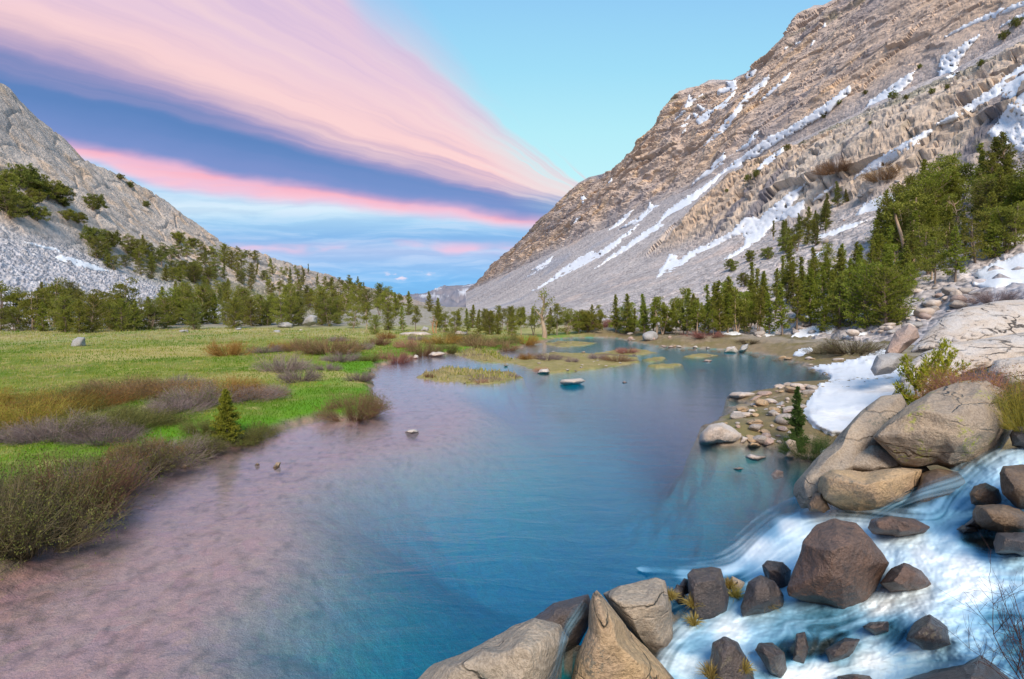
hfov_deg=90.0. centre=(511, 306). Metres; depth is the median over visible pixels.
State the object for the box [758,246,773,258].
dwarf pine
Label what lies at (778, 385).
stone
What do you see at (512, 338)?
willow shrub
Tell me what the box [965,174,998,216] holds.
conifer tree
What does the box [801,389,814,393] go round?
stone
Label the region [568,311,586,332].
pine tree
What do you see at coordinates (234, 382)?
willow shrub
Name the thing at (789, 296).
conifer tree
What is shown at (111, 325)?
pine tree
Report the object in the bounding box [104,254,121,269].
pine tree
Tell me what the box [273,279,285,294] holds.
pine tree
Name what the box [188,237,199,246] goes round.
dwarf pine
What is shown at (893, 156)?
snow patch
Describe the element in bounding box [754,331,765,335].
fallen block
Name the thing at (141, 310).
pine tree
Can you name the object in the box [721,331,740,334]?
snow patch
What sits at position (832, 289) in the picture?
conifer tree
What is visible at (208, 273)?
pine tree
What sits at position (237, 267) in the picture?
pine tree
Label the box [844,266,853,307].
conifer tree
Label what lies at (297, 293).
pine tree
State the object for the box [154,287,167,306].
pine tree
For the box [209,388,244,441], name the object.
fir tree
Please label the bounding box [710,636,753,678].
rock
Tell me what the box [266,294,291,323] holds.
pine tree
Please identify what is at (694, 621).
grass tuft
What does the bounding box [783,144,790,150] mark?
dwarf pine
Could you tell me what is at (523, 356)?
willow shrub
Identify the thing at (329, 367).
willow shrub
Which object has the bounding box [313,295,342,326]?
pine tree
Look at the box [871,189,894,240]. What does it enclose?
conifer tree
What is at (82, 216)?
dwarf pine
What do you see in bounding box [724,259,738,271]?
dwarf pine
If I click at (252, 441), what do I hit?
willow shrub
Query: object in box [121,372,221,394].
willow shrub
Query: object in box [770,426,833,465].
juniper shrub
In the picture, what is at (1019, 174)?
conifer tree
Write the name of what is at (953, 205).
dead pine
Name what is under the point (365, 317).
pine tree
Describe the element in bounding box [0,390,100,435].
willow shrub
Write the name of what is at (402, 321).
pine tree
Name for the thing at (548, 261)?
snow patch
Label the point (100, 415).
willow shrub
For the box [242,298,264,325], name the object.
pine tree
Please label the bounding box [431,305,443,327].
pine tree
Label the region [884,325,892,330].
fallen block
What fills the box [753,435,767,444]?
stone
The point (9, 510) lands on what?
willow shrub
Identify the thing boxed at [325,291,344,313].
pine tree
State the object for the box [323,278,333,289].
pine tree
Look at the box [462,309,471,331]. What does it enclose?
pine tree
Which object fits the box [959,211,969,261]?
conifer tree
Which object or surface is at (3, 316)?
pine tree
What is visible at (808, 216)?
conifer tree
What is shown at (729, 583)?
grass tuft
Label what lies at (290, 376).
willow shrub
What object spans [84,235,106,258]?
pine tree
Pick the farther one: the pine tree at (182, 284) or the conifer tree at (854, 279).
the pine tree at (182, 284)
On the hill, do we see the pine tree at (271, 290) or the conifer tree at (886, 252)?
the pine tree at (271, 290)
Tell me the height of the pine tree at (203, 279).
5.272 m
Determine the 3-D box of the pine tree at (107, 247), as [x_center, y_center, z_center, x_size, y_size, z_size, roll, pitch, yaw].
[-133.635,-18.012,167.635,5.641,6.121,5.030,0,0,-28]
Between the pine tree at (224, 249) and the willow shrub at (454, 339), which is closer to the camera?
the willow shrub at (454, 339)
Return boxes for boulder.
[71,337,85,346]
[278,322,292,327]
[302,315,316,325]
[399,332,432,334]
[418,618,568,678]
[534,594,589,652]
[571,590,673,678]
[603,578,673,660]
[687,567,728,619]
[787,518,888,608]
[793,394,907,508]
[818,468,921,516]
[853,445,929,472]
[871,353,903,375]
[873,380,1011,471]
[885,324,919,353]
[903,469,965,513]
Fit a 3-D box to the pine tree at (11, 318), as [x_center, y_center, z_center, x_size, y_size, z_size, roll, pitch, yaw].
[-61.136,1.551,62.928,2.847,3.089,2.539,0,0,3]
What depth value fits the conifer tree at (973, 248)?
54.37 m
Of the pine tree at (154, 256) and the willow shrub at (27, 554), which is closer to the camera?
the willow shrub at (27, 554)
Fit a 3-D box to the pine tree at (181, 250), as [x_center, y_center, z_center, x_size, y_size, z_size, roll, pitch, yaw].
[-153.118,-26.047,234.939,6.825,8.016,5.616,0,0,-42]
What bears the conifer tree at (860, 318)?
on the mountain at (874, 48)
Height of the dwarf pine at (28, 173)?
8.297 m
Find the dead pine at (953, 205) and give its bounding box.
[947,200,966,225]
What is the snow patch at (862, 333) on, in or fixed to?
on the mountain at (874, 48)
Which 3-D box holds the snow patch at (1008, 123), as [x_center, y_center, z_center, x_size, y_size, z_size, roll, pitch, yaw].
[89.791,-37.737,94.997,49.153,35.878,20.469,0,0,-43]
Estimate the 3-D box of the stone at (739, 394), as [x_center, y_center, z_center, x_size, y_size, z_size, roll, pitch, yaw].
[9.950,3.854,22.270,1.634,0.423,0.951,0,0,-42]
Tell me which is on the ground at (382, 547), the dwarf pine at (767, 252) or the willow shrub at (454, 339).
the willow shrub at (454, 339)
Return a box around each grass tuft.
[667,586,681,600]
[680,592,704,608]
[681,610,705,627]
[695,660,721,678]
[724,575,736,589]
[727,585,743,601]
[739,656,755,676]
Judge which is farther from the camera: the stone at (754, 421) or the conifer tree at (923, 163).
the conifer tree at (923, 163)
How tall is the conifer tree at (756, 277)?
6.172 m
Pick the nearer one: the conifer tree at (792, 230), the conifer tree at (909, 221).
the conifer tree at (909, 221)
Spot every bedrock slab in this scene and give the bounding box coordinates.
[893,380,928,401]
[899,332,1023,382]
[911,299,1023,352]
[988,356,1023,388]
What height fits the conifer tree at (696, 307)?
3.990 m
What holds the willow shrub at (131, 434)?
on the ground at (382, 547)
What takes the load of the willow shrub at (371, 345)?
on the ground at (382, 547)
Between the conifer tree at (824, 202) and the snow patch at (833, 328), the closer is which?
the snow patch at (833, 328)
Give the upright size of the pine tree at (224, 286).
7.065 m
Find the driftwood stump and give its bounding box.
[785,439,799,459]
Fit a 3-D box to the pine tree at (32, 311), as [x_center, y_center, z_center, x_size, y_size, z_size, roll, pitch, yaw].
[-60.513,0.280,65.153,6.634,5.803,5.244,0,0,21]
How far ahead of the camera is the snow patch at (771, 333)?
52.68 m
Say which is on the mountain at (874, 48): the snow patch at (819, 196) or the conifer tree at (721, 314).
the snow patch at (819, 196)
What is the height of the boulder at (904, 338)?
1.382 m
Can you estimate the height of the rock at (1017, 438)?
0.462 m
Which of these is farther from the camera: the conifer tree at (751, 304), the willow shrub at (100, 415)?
the conifer tree at (751, 304)
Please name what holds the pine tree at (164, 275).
on the hill
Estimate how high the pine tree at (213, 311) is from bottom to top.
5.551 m
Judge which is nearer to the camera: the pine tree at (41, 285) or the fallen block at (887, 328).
the fallen block at (887, 328)
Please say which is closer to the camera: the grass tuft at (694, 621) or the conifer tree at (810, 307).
the grass tuft at (694, 621)
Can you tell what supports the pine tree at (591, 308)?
on the ground at (382, 547)
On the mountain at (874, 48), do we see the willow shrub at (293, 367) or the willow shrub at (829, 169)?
the willow shrub at (829, 169)
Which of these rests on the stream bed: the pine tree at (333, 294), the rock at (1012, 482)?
the rock at (1012, 482)
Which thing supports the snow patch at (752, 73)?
on the mountain at (874, 48)
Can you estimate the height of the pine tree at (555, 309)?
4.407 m
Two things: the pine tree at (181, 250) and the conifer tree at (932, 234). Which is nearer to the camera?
the conifer tree at (932, 234)
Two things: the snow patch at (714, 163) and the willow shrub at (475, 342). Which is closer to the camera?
the willow shrub at (475, 342)
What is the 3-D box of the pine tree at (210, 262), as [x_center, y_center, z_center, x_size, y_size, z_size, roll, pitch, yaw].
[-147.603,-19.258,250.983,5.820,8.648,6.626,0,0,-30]
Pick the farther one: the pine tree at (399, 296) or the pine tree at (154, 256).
the pine tree at (399, 296)
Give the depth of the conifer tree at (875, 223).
70.25 m
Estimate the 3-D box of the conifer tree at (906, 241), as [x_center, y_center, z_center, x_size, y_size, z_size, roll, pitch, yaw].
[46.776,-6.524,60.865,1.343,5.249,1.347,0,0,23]
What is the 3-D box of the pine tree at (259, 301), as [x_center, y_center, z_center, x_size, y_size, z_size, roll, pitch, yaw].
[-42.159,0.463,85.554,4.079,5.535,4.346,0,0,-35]
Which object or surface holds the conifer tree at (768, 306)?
on the ground at (382, 547)
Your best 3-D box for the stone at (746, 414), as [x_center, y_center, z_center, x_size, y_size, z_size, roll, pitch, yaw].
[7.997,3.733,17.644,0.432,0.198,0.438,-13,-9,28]
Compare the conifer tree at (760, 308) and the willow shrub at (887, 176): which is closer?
the conifer tree at (760, 308)
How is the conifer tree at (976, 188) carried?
on the mountain at (874, 48)
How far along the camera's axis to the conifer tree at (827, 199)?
123.93 m
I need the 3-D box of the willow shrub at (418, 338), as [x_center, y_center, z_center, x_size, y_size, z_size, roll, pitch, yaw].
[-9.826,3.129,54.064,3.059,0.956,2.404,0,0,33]
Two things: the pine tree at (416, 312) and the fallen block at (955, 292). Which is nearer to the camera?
the fallen block at (955, 292)
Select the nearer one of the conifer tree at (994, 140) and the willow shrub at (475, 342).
the willow shrub at (475, 342)
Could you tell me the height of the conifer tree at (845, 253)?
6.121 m
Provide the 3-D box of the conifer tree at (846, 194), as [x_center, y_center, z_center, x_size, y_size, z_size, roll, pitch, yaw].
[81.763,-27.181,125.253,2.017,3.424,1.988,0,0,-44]
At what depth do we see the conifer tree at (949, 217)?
64.18 m
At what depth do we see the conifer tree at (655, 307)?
59.70 m
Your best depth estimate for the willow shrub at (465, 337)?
54.38 m
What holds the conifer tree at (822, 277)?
on the mountain at (874, 48)
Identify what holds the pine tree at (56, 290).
on the ground at (382, 547)
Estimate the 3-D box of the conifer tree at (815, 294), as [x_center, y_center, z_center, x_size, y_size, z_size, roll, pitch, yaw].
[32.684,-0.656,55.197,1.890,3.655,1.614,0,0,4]
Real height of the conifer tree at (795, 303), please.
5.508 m
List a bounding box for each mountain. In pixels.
[404,284,473,306]
[466,0,1023,344]
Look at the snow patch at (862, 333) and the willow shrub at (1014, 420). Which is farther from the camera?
the snow patch at (862, 333)
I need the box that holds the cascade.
[637,447,1023,678]
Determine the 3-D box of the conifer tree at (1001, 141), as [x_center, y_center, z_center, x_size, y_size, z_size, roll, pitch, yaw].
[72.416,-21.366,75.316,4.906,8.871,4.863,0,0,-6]
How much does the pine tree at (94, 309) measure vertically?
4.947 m
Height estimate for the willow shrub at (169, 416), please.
0.890 m
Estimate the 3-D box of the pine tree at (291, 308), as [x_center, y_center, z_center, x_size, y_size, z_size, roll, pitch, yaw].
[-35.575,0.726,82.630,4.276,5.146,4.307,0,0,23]
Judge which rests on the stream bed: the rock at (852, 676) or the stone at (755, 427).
the rock at (852, 676)
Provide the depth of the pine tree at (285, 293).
197.64 m
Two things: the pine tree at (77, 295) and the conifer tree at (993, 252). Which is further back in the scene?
the pine tree at (77, 295)
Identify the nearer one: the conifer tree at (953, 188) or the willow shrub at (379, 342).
the willow shrub at (379, 342)
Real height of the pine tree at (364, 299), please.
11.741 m
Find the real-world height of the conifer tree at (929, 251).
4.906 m
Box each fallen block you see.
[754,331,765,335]
[846,329,859,335]
[881,323,895,325]
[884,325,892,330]
[909,322,922,327]
[910,288,923,294]
[913,307,934,315]
[918,312,931,318]
[924,299,941,306]
[934,293,942,297]
[941,287,955,294]
[948,300,966,307]
[949,289,961,296]
[950,295,965,301]
[958,288,970,293]
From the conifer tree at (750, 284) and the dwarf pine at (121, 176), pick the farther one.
the dwarf pine at (121, 176)
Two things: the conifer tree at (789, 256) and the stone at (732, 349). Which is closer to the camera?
the stone at (732, 349)
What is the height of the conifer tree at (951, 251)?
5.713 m
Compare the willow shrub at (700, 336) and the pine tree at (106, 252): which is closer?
the willow shrub at (700, 336)
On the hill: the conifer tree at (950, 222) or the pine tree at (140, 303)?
the pine tree at (140, 303)
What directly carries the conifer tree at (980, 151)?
on the mountain at (874, 48)
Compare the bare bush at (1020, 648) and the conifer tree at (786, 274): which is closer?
the bare bush at (1020, 648)
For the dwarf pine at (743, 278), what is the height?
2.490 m
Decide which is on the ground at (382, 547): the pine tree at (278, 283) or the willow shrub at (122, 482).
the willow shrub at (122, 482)
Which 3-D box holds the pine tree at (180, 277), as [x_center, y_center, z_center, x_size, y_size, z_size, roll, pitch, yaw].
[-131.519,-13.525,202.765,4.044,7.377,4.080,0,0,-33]
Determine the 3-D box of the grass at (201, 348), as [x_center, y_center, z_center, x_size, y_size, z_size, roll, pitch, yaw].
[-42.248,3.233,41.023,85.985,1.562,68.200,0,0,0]
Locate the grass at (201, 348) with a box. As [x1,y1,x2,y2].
[0,325,516,560]
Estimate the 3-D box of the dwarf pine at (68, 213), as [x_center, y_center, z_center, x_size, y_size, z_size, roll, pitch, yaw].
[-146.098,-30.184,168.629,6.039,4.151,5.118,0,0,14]
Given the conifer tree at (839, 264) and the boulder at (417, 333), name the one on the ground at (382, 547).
the boulder at (417, 333)
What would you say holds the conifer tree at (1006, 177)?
on the mountain at (874, 48)
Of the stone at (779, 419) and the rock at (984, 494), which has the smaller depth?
the rock at (984, 494)
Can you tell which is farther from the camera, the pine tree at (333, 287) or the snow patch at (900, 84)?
the pine tree at (333, 287)
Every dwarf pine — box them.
[0,169,25,189]
[0,184,24,201]
[0,192,34,218]
[6,162,43,187]
[15,194,40,213]
[20,168,49,188]
[22,206,51,221]
[23,187,46,202]
[28,179,70,202]
[55,183,76,202]
[57,195,72,206]
[57,208,78,220]
[72,212,88,223]
[79,224,108,242]
[81,193,109,210]
[102,230,124,246]
[116,173,124,179]
[126,181,134,187]
[142,200,150,207]
[170,231,187,243]
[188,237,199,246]
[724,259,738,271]
[736,272,751,286]
[743,173,752,181]
[743,250,757,261]
[751,169,759,177]
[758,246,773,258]
[776,235,797,251]
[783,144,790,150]
[887,89,900,100]
[928,88,936,93]
[976,59,984,65]
[997,29,1010,40]
[1008,16,1023,28]
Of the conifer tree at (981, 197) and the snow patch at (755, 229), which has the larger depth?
the snow patch at (755, 229)
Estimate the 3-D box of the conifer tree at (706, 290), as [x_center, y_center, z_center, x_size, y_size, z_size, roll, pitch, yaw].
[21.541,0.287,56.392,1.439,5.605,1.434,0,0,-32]
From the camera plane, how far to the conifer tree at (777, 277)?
62.52 m
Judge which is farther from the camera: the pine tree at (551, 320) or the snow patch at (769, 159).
the snow patch at (769, 159)
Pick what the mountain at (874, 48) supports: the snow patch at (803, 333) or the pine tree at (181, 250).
the snow patch at (803, 333)
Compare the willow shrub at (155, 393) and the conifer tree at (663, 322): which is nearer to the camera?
the willow shrub at (155, 393)
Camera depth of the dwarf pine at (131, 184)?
271.87 m
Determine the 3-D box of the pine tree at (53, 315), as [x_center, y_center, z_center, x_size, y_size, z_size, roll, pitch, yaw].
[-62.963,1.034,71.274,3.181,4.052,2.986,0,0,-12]
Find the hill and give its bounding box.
[0,83,444,330]
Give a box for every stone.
[273,462,280,469]
[406,429,417,433]
[429,352,445,356]
[538,369,549,373]
[560,378,584,385]
[642,331,657,340]
[699,422,741,444]
[724,346,737,352]
[728,392,754,397]
[730,412,744,418]
[736,406,748,411]
[739,344,747,351]
[740,436,747,442]
[741,412,750,416]
[745,454,765,460]
[747,419,762,424]
[747,442,760,446]
[749,395,761,400]
[749,424,761,430]
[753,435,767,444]
[754,399,768,405]
[757,391,771,395]
[761,429,769,432]
[761,433,770,437]
[763,437,773,445]
[764,398,776,402]
[768,406,780,412]
[768,409,777,415]
[771,469,782,479]
[773,384,784,387]
[775,413,794,424]
[777,426,787,430]
[783,406,792,410]
[784,386,795,392]
[790,383,804,387]
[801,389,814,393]
[806,385,817,389]
[832,358,843,360]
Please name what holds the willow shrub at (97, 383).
on the ground at (382, 547)
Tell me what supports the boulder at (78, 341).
on the ground at (382, 547)
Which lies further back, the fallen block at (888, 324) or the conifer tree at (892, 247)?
the conifer tree at (892, 247)
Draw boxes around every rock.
[673,584,683,604]
[680,578,688,594]
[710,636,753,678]
[730,576,744,589]
[740,575,783,615]
[755,642,786,677]
[762,560,790,587]
[793,632,808,663]
[808,493,829,512]
[825,638,859,662]
[837,674,871,678]
[863,621,888,635]
[868,516,929,536]
[880,563,930,591]
[906,614,950,649]
[907,655,1009,678]
[956,525,978,532]
[965,518,980,528]
[970,483,1001,504]
[972,504,1023,532]
[993,532,1023,555]
[999,464,1023,508]
[1010,426,1023,447]
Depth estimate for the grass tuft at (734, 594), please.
6.89 m
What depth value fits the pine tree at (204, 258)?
258.52 m
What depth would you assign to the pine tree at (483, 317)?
74.04 m
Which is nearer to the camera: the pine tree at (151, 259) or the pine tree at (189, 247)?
the pine tree at (151, 259)
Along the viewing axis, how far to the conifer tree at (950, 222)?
60.89 m
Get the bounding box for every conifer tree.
[608,294,621,332]
[609,302,643,333]
[613,307,618,328]
[618,293,636,332]
[633,308,635,332]
[635,293,652,332]
[642,310,650,330]
[646,296,664,332]
[649,296,672,333]
[649,297,655,330]
[654,302,669,333]
[664,302,679,331]
[668,288,692,322]
[670,310,680,334]
[674,298,685,330]
[679,288,693,334]
[679,306,685,334]
[688,293,700,330]
[689,299,707,333]
[699,297,716,329]
[699,309,709,334]
[702,285,710,332]
[706,280,730,331]
[706,309,718,334]
[711,282,718,303]
[713,295,728,333]
[718,276,739,331]
[719,280,735,295]
[722,288,754,332]
[724,297,743,330]
[726,293,732,332]
[736,291,764,331]
[739,306,750,333]
[740,293,756,325]
[746,278,754,299]
[747,261,759,287]
[748,292,767,330]
[750,285,764,320]
[751,268,761,293]
[752,285,766,330]
[757,273,773,316]
[759,270,774,302]
[760,291,778,333]
[769,267,786,304]
[770,220,776,239]
[771,283,790,334]
[774,289,778,319]
[775,263,795,302]
[776,219,787,238]
[778,255,785,280]
[783,241,798,276]
[783,263,799,306]
[787,277,808,329]
[788,229,806,250]
[790,224,797,234]
[793,220,803,237]
[794,267,825,325]
[795,216,811,231]
[796,265,807,300]
[797,256,805,280]
[798,281,804,308]
[799,279,808,314]
[802,224,812,244]
[803,206,813,227]
[804,259,824,283]
[806,222,821,245]
[807,247,821,275]
[810,208,826,230]
[811,285,820,305]
[812,272,821,299]
[813,265,829,306]
[815,242,836,275]
[816,298,835,331]
[818,203,832,227]
[819,271,853,328]
[820,200,830,220]
[820,251,833,285]
[822,193,831,213]
[825,260,831,282]
[825,269,836,303]
[826,248,846,289]
[826,282,834,309]
[830,181,844,206]
[833,259,894,328]
[834,243,849,282]
[841,278,862,323]
[843,189,849,201]
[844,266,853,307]
[845,258,856,288]
[847,241,864,267]
[853,243,864,275]
[854,255,861,278]
[854,264,919,324]
[855,261,873,306]
[865,207,887,244]
[865,230,880,266]
[867,240,876,263]
[868,232,893,263]
[869,184,924,244]
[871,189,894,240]
[873,220,880,249]
[878,243,895,270]
[879,208,901,253]
[880,243,911,270]
[882,225,894,251]
[882,276,924,320]
[884,207,943,248]
[884,249,896,289]
[888,172,919,193]
[891,264,914,285]
[892,209,903,259]
[897,181,945,229]
[897,223,960,274]
[898,192,933,238]
[899,213,915,258]
[899,230,911,256]
[899,245,920,284]
[902,262,921,296]
[904,177,948,222]
[905,255,931,281]
[907,210,927,261]
[907,231,917,261]
[908,170,944,199]
[910,169,961,222]
[913,160,972,209]
[915,237,950,283]
[918,159,928,178]
[918,204,943,237]
[919,154,971,200]
[925,231,936,279]
[935,171,965,213]
[938,193,961,225]
[938,206,958,247]
[939,220,961,258]
[941,152,976,204]
[942,225,969,281]
[945,171,965,220]
[946,209,991,262]
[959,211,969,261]
[963,168,995,202]
[963,179,1005,225]
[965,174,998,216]
[966,136,1007,187]
[969,191,1006,241]
[970,186,979,232]
[972,152,1008,190]
[973,143,984,174]
[975,169,982,193]
[978,201,1023,253]
[979,214,1010,257]
[986,131,1022,177]
[986,166,1008,216]
[994,172,1021,213]
[996,202,1023,245]
[998,169,1023,223]
[999,153,1017,190]
[1000,176,1023,225]
[1002,178,1021,223]
[1008,154,1023,186]
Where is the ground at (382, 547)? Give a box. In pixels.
[0,307,1023,678]
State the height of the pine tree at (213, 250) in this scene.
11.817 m
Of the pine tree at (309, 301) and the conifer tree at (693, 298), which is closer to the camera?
the conifer tree at (693, 298)
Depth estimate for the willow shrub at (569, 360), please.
36.27 m
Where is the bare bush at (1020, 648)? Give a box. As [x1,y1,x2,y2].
[922,540,1023,678]
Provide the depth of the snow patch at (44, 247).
142.45 m
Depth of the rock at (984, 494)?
7.15 m
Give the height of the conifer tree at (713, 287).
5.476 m
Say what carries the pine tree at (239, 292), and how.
on the ground at (382, 547)
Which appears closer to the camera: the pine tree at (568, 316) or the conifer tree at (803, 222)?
the pine tree at (568, 316)
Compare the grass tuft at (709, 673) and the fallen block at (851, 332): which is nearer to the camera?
the grass tuft at (709, 673)
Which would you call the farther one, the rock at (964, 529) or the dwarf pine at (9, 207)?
the dwarf pine at (9, 207)
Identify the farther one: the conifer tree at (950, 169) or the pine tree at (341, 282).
the pine tree at (341, 282)
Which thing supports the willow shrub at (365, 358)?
on the ground at (382, 547)
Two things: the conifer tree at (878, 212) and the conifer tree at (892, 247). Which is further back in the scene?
the conifer tree at (878, 212)
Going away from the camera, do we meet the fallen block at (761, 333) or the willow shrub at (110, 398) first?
the willow shrub at (110, 398)
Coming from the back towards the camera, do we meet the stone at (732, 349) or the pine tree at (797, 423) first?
the stone at (732, 349)
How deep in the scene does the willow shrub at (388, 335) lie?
56.47 m
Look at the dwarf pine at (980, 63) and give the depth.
133.27 m
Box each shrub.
[0,380,71,406]
[0,384,117,420]
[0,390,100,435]
[0,405,119,445]
[0,414,65,444]
[0,446,110,559]
[0,451,143,579]
[2,430,160,545]
[7,399,165,439]
[29,446,174,501]
[33,383,151,411]
[49,418,158,447]
[50,430,199,486]
[53,369,173,397]
[60,399,195,435]
[98,432,187,463]
[101,427,223,476]
[103,375,195,401]
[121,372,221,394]
[137,394,217,415]
[139,375,255,408]
[158,430,235,465]
[170,369,271,399]
[174,415,228,436]
[190,421,272,449]
[199,335,258,356]
[213,381,293,405]
[232,419,292,447]
[244,379,293,397]
[247,344,284,353]
[247,350,317,372]
[266,341,289,348]
[271,362,327,382]
[277,337,321,351]
[288,333,370,354]
[312,360,347,370]
[312,385,393,425]
[319,350,362,362]
[328,334,352,341]
[329,336,365,351]
[341,371,376,381]
[348,341,374,349]
[356,353,381,361]
[362,335,392,345]
[374,331,396,338]
[375,349,416,363]
[392,336,418,347]
[404,339,443,356]
[406,334,429,340]
[418,333,463,343]
[436,341,465,352]
[438,328,484,341]
[451,331,506,348]
[476,330,524,343]
[486,340,525,350]
[507,331,542,345]
[515,352,538,359]
[531,365,550,370]
[532,352,563,360]
[564,357,579,362]
[572,319,622,327]
[587,352,607,359]
[598,354,634,361]
[614,344,639,353]
[678,330,729,338]
[731,339,761,343]
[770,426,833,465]
[800,343,833,354]
[805,156,853,178]
[807,335,888,354]
[854,160,906,182]
[892,337,971,404]
[907,352,1023,413]
[951,285,1023,303]
[983,367,1023,431]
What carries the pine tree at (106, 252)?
on the hill
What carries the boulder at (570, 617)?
on the ground at (382, 547)
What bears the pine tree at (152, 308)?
on the ground at (382, 547)
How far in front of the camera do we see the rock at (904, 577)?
5.85 m
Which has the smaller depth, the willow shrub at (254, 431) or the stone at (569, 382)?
the willow shrub at (254, 431)
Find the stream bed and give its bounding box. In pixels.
[668,505,1023,672]
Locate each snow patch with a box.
[26,242,61,253]
[55,255,108,271]
[529,256,553,276]
[531,224,638,290]
[594,85,850,268]
[608,209,633,230]
[619,202,658,229]
[656,182,806,277]
[675,93,702,119]
[692,152,725,185]
[693,80,737,123]
[704,74,770,145]
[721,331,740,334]
[736,129,759,151]
[745,69,757,79]
[755,147,783,170]
[761,72,790,100]
[765,329,775,336]
[781,200,804,219]
[791,325,819,337]
[793,347,812,356]
[803,348,901,435]
[813,185,832,201]
[819,220,866,237]
[822,325,835,333]
[845,332,866,338]
[854,129,932,179]
[856,193,892,215]
[864,71,915,108]
[936,64,1023,151]
[937,34,979,80]
[944,1,1023,37]
[973,253,1023,287]
[1000,13,1023,27]
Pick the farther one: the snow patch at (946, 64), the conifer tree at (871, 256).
the snow patch at (946, 64)
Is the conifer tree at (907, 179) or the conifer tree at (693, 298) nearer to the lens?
the conifer tree at (693, 298)
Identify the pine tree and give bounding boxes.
[0,280,29,323]
[0,287,32,322]
[0,306,19,330]
[0,307,28,330]
[7,287,58,330]
[24,277,76,326]
[32,282,43,299]
[32,302,52,330]
[44,295,83,331]
[49,301,68,326]
[56,301,72,330]
[60,281,80,300]
[67,300,89,332]
[69,292,111,332]
[70,290,87,311]
[81,296,104,327]
[83,289,116,324]
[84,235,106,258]
[95,300,114,328]
[98,243,112,259]
[102,249,113,265]
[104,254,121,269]
[104,277,140,325]
[104,297,136,330]
[104,298,123,328]
[118,254,131,266]
[120,233,136,252]
[124,306,149,329]
[126,300,143,330]
[127,238,147,259]
[128,246,148,263]
[131,299,170,328]
[133,257,148,274]
[137,297,146,316]
[139,235,148,253]
[140,296,159,328]
[144,264,157,278]
[145,251,160,265]
[147,240,156,255]
[147,252,156,267]
[147,297,182,322]
[153,248,166,265]
[153,287,186,325]
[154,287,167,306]
[155,296,179,327]
[156,242,169,259]
[160,264,169,280]
[162,245,178,258]
[163,259,182,276]
[167,267,178,280]
[170,285,203,324]
[172,281,197,304]
[173,242,186,257]
[174,261,187,272]
[176,264,185,280]
[176,266,186,276]
[178,299,201,324]
[179,303,204,329]
[181,238,194,256]
[184,262,200,279]
[186,265,201,283]
[193,241,210,258]
[193,285,218,323]
[194,260,206,280]
[199,275,206,284]
[200,250,208,264]
[200,268,217,282]
[201,290,220,307]
[206,259,216,270]
[206,293,221,323]
[207,245,222,260]
[209,259,224,277]
[211,278,222,291]
[215,302,233,322]
[216,286,222,301]
[217,244,232,263]
[217,281,230,298]
[218,297,249,328]
[220,263,227,278]
[220,289,235,319]
[223,250,236,269]
[231,261,243,273]
[231,287,256,318]
[232,296,251,323]
[234,270,243,281]
[235,246,241,254]
[236,252,247,268]
[238,273,246,283]
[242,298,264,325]
[246,262,257,278]
[246,278,254,288]
[246,293,271,324]
[250,250,261,261]
[258,270,266,279]
[258,300,275,324]
[261,294,278,323]
[266,281,275,293]
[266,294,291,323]
[268,264,276,273]
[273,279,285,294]
[278,267,287,278]
[279,285,291,299]
[281,283,299,296]
[282,296,305,325]
[287,297,309,324]
[292,291,305,301]
[294,269,301,279]
[294,281,304,293]
[297,275,305,283]
[300,285,314,302]
[303,292,317,307]
[308,290,334,324]
[311,285,331,314]
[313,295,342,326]
[321,276,326,284]
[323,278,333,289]
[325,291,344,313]
[329,282,350,306]
[331,299,346,323]
[337,277,343,285]
[339,291,350,313]
[342,278,352,293]
[343,303,364,327]
[344,291,356,309]
[347,283,363,301]
[349,287,364,309]
[357,288,374,311]
[358,302,372,328]
[367,314,381,334]
[371,282,389,308]
[371,293,386,315]
[375,286,393,308]
[379,302,397,329]
[391,292,400,315]
[396,293,404,309]
[398,306,406,329]
[403,291,413,314]
[411,305,422,330]
[423,291,433,311]
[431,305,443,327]
[432,298,441,317]
[435,311,450,331]
[446,308,465,330]
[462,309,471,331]
[468,305,476,327]
[473,309,483,333]
[480,308,492,330]
[481,310,498,334]
[494,305,501,320]
[494,315,502,333]
[495,308,509,329]
[503,305,518,328]
[504,315,519,334]
[515,306,527,334]
[525,309,540,334]
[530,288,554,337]
[544,315,558,334]
[550,303,566,334]
[552,307,581,333]
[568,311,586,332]
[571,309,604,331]
[589,304,596,319]
[595,305,607,326]
[783,385,810,444]
[876,187,934,261]
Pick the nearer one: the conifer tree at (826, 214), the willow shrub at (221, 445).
the willow shrub at (221, 445)
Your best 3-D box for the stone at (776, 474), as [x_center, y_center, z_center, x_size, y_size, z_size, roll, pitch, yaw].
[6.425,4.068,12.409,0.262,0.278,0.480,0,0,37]
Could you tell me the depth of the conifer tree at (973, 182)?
70.75 m
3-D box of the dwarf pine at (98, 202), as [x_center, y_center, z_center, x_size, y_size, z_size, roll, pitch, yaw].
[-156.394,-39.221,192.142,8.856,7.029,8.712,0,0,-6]
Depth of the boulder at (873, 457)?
9.24 m
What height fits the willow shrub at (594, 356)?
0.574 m
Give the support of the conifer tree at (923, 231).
on the mountain at (874, 48)
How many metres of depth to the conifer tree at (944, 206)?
67.03 m
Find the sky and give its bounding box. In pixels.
[0,0,830,295]
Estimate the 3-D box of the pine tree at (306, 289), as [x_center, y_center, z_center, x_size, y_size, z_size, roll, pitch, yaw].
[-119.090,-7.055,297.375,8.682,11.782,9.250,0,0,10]
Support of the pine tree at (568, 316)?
on the ground at (382, 547)

